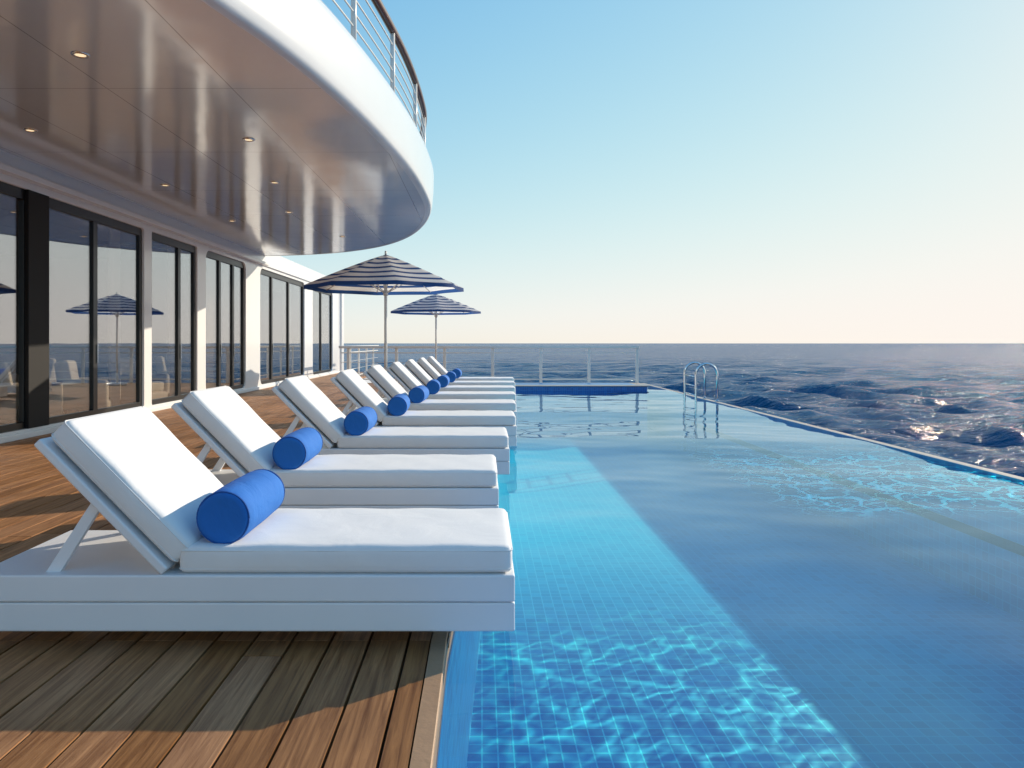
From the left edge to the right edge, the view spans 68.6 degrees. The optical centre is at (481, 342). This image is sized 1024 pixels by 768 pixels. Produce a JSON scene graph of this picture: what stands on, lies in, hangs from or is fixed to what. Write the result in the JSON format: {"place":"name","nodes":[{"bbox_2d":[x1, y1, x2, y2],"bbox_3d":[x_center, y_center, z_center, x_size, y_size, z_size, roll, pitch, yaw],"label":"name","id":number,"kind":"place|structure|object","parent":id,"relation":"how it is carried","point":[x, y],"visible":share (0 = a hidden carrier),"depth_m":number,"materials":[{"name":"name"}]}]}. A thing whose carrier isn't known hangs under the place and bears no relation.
{"place":"outdoors","nodes":[
{"label":"outdoors","id":0,"kind":"place"},
{"bbox_2d":[0,363,62,423],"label":"lounge armchair","id":1,"kind":"object","parent":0,"point":[9,401],"visible":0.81,"depth_m":11.12,"materials":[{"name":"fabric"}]},
{"bbox_2d":[11,358,56,382],"bbox_3d":[-9.364,0.776,15.391,0.886,0.948,0.922,0,0,14],"label":"lounge armchair","id":2,"kind":"object","parent":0,"point":[52,375],"visible":0.09,"depth_m":15.50,"materials":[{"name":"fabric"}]},
{"bbox_2d":[0,0,433,443],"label":"ship superstructure","id":3,"kind":"object","parent":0,"point":[179,179],"visible":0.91,"depth_m":10.50,"materials":[{"name":"white metal"}]},
{"bbox_2d":[0,372,454,767],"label":"wooden deck","id":4,"kind":"structure","parent":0,"point":[221,699],"depth_m":2.77,"materials":[{"name":"brown wood"}]},
{"bbox_2d":[0,406,514,630],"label":"sun lounger","id":5,"kind":"object","parent":4,"relation":"on","point":[144,481],"visible":0.85,"depth_m":3.11,"materials":[{"name":"white fabric"}]},
{"bbox_2d":[196,469,284,543],"bbox_3d":[-1.094,0.739,3.450,0.238,0.231,0.578,0,0,0],"label":"bolster pillow","id":6,"kind":"object","parent":5,"relation":"on","point":[237,509],"visible":1,"depth_m":3.17,"materials":[{"name":"blue fabric"}]},
{"bbox_2d":[171,386,498,508],"bbox_3d":[-1.102,0.795,5.325,2.424,0.949,0.756,0,0,0],"label":"sun lounger","id":7,"kind":"object","parent":4,"relation":"on","point":[234,431],"visible":0.66,"depth_m":4.96,"materials":[{"name":"white fabric"}]},
{"bbox_2d":[272,427,322,469],"bbox_3d":[-1.292,0.738,5.300,0.237,0.233,0.578,0,0,-1],"label":"bolster pillow","id":8,"kind":"object","parent":7,"relation":"on","point":[298,448],"visible":1,"depth_m":5.02,"materials":[{"name":"blue fabric"}]},
{"bbox_2d":[303,251,463,397],"bbox_3d":[-1.810,-0.231,14.100,2.783,2.998,2.783,0,0,-37],"label":"patio umbrella","id":9,"kind":"object","parent":4,"relation":"on","point":[385,275],"visible":0.97,"depth_m":13.57,"materials":[{"name":"fabric"}]},
{"bbox_2d":[271,375,509,474],"bbox_3d":[-0.961,0.796,7.175,2.421,0.948,0.756,0,0,0],"label":"sun lounger","id":10,"kind":"object","parent":4,"relation":"on","point":[306,400],"visible":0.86,"depth_m":6.81,"materials":[{"name":"white fabric"}]},
{"bbox_2d":[344,406,377,435],"bbox_3d":[-1.151,0.737,7.150,0.238,0.234,0.578,0,0,1],"label":"bolster pillow","id":11,"kind":"object","parent":10,"relation":"on","point":[360,421],"visible":1,"depth_m":6.86,"materials":[{"name":"blue fabric"}]},
{"bbox_2d":[330,369,516,445],"bbox_3d":[-0.806,0.795,9.025,2.413,0.949,0.756,0,0,0],"label":"sun lounger","id":12,"kind":"object","parent":4,"relation":"on","point":[355,388],"visible":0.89,"depth_m":8.66,"materials":[{"name":"white fabric"}]},
{"bbox_2d":[387,394,409,415],"bbox_3d":[-0.994,0.738,9.000,0.237,0.232,0.578,0,0,-1],"label":"bolster pillow","id":13,"kind":"object","parent":12,"relation":"on","point":[398,405],"visible":1,"depth_m":8.71,"materials":[{"name":"blue fabric"}]},
{"bbox_2d":[345,365,516,425],"bbox_3d":[-0.720,0.796,10.875,2.420,0.948,0.756,0,0,0],"label":"sun lounger","id":14,"kind":"object","parent":4,"relation":"on","point":[384,382],"visible":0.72,"depth_m":10.51,"materials":[{"name":"white fabric"}]},
{"bbox_2d":[408,385,428,402],"bbox_3d":[-0.909,0.738,10.850,0.238,0.232,0.578,0,0,3],"label":"bolster pillow","id":15,"kind":"object","parent":14,"relation":"on","point":[418,394],"visible":0.99,"depth_m":10.57,"materials":[{"name":"blue fabric"}]},
{"bbox_2d":[391,294,480,359],"bbox_3d":[-1.380,-0.136,22.500,2.504,2.808,2.504,0,0,-28],"label":"patio umbrella","id":16,"kind":"object","parent":4,"relation":"on","point":[435,305],"visible":0.95,"depth_m":21.95,"materials":[{"name":"fabric"}]},
{"bbox_2d":[382,362,516,410],"bbox_3d":[-0.637,0.795,12.725,2.413,0.949,0.756,0,0,0],"label":"sun lounger","id":17,"kind":"object","parent":4,"relation":"on","point":[403,376],"visible":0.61,"depth_m":12.36,"materials":[{"name":"white fabric"}]},
{"bbox_2d":[426,379,440,393],"bbox_3d":[-0.822,0.737,12.700,0.237,0.234,0.578,0,0,-2],"label":"bolster pillow","id":18,"kind":"object","parent":17,"relation":"on","point":[433,386],"visible":0.88,"depth_m":12.41,"materials":[{"name":"blue fabric"}]},
{"bbox_2d":[403,359,514,393],"bbox_3d":[-0.568,0.796,14.575,2.415,0.949,0.756,0,0,0],"label":"sun lounger","id":19,"kind":"object","parent":4,"relation":"on","point":[417,372],"visible":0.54,"depth_m":14.21,"materials":[{"name":"white fabric"}]},
{"bbox_2d":[437,375,449,387],"bbox_3d":[-0.756,0.737,14.550,0.237,0.234,0.578,0,0,1],"label":"bolster pillow","id":20,"kind":"object","parent":19,"relation":"on","point":[444,380],"visible":0.88,"depth_m":14.26,"materials":[{"name":"blue fabric"}]},
{"bbox_2d":[403,357,515,393],"bbox_3d":[-0.492,0.796,16.425,2.424,0.949,0.756,0,0,0],"label":"sun lounger","id":21,"kind":"object","parent":4,"relation":"on","point":[427,367],"visible":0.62,"depth_m":16.06,"materials":[{"name":"white fabric"}]},
{"bbox_2d":[446,371,455,381],"bbox_3d":[-0.684,0.738,16.400,0.238,0.232,0.578,0,0,-1],"label":"bolster pillow","id":22,"kind":"object","parent":21,"relation":"on","point":[451,375],"visible":0.76,"depth_m":16.11,"materials":[{"name":"blue fabric"}]},
{"bbox_2d":[426,356,513,380],"bbox_3d":[-0.428,0.795,18.275,2.417,0.949,0.756,0,0,0],"label":"sun lounger","id":23,"kind":"object","parent":4,"relation":"on","point":[436,365],"visible":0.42,"depth_m":17.91,"materials":[{"name":"white fabric"}]},
{"bbox_2d":[453,368,461,377],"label":"bolster pillow","id":24,"kind":"object","parent":23,"relation":"on","point":[457,372],"visible":0.69,"depth_m":17.96,"materials":[{"name":"blue fabric"}]},
{"bbox_2d":[339,345,638,382],"bbox_3d":[0.220,0.680,28.095,9.540,1.180,8.610,0,0,0],"label":"deck railing","id":25,"kind":"object","parent":4,"relation":"on","point":[492,362],"visible":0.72,"depth_m":23.82,"materials":[{"name":"metal"}]},
{"bbox_2d":[281,0,1023,342],"label":"sky","id":26,"kind":"structure","parent":0,"point":[605,171],"materials":[{"name":"blue"}]},
{"bbox_2d":[344,343,1023,476],"bbox_3d":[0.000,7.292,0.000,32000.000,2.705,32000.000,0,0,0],"label":"sea","id":27,"kind":"structure","parent":0,"point":[962,402],"depth_m":155.02,"materials":[{"name":"blue liquid"}]},
{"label":"ship","id":28,"kind":"object","parent":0,"visible":0},
{"bbox_2d":[54,360,120,414],"bbox_3d":[-6.986,0.776,13.293,0.886,0.948,0.922,0,0,-11],"label":"lounge armchair","id":29,"kind":"object","parent":28,"relation":"on","point":[75,392],"visible":0.62,"depth_m":12.88,"materials":[{"name":"fabric"}]},
{"bbox_2d":[107,358,169,402],"bbox_3d":[-6.986,0.776,15.207,0.886,0.948,0.922,0,0,11],"label":"lounge armchair","id":30,"kind":"object","parent":28,"relation":"on","point":[160,385],"visible":0.56,"depth_m":15.18,"materials":[{"name":"fabric"}]},
{"bbox_2d":[155,356,190,393],"bbox_3d":[-6.985,0.776,17.189,0.886,0.948,0.922,0,0,-17],"label":"lounge armchair","id":31,"kind":"object","parent":28,"relation":"on","point":[160,364],"visible":0.27,"depth_m":16.81,"materials":[{"name":"fabric"}]},
{"bbox_2d":[332,0,426,145],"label":"deck railing","id":32,"kind":"object","parent":28,"relation":"on","point":[396,39],"visible":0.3,"depth_m":9.93,"materials":[{"name":"metal"}]},
{"bbox_2d":[436,383,1023,767],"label":"swimming pool","id":33,"kind":"structure","parent":28,"relation":"in","point":[723,604],"depth_m":7.02,"materials":[{"name":"liquid"}]},
{"bbox_2d":[683,362,719,457],"bbox_3d":[4.850,1.447,16.650,0.540,2.046,0.980,0,0,0],"label":"pool ladder","id":34,"kind":"object","parent":33,"relation":"attached to","point":[695,386],"visible":0.77,"depth_m":16.49,"materials":[{"name":"metal"}]},
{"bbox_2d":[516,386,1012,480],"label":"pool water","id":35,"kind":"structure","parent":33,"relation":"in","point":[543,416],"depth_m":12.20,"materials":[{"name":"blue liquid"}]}
]}

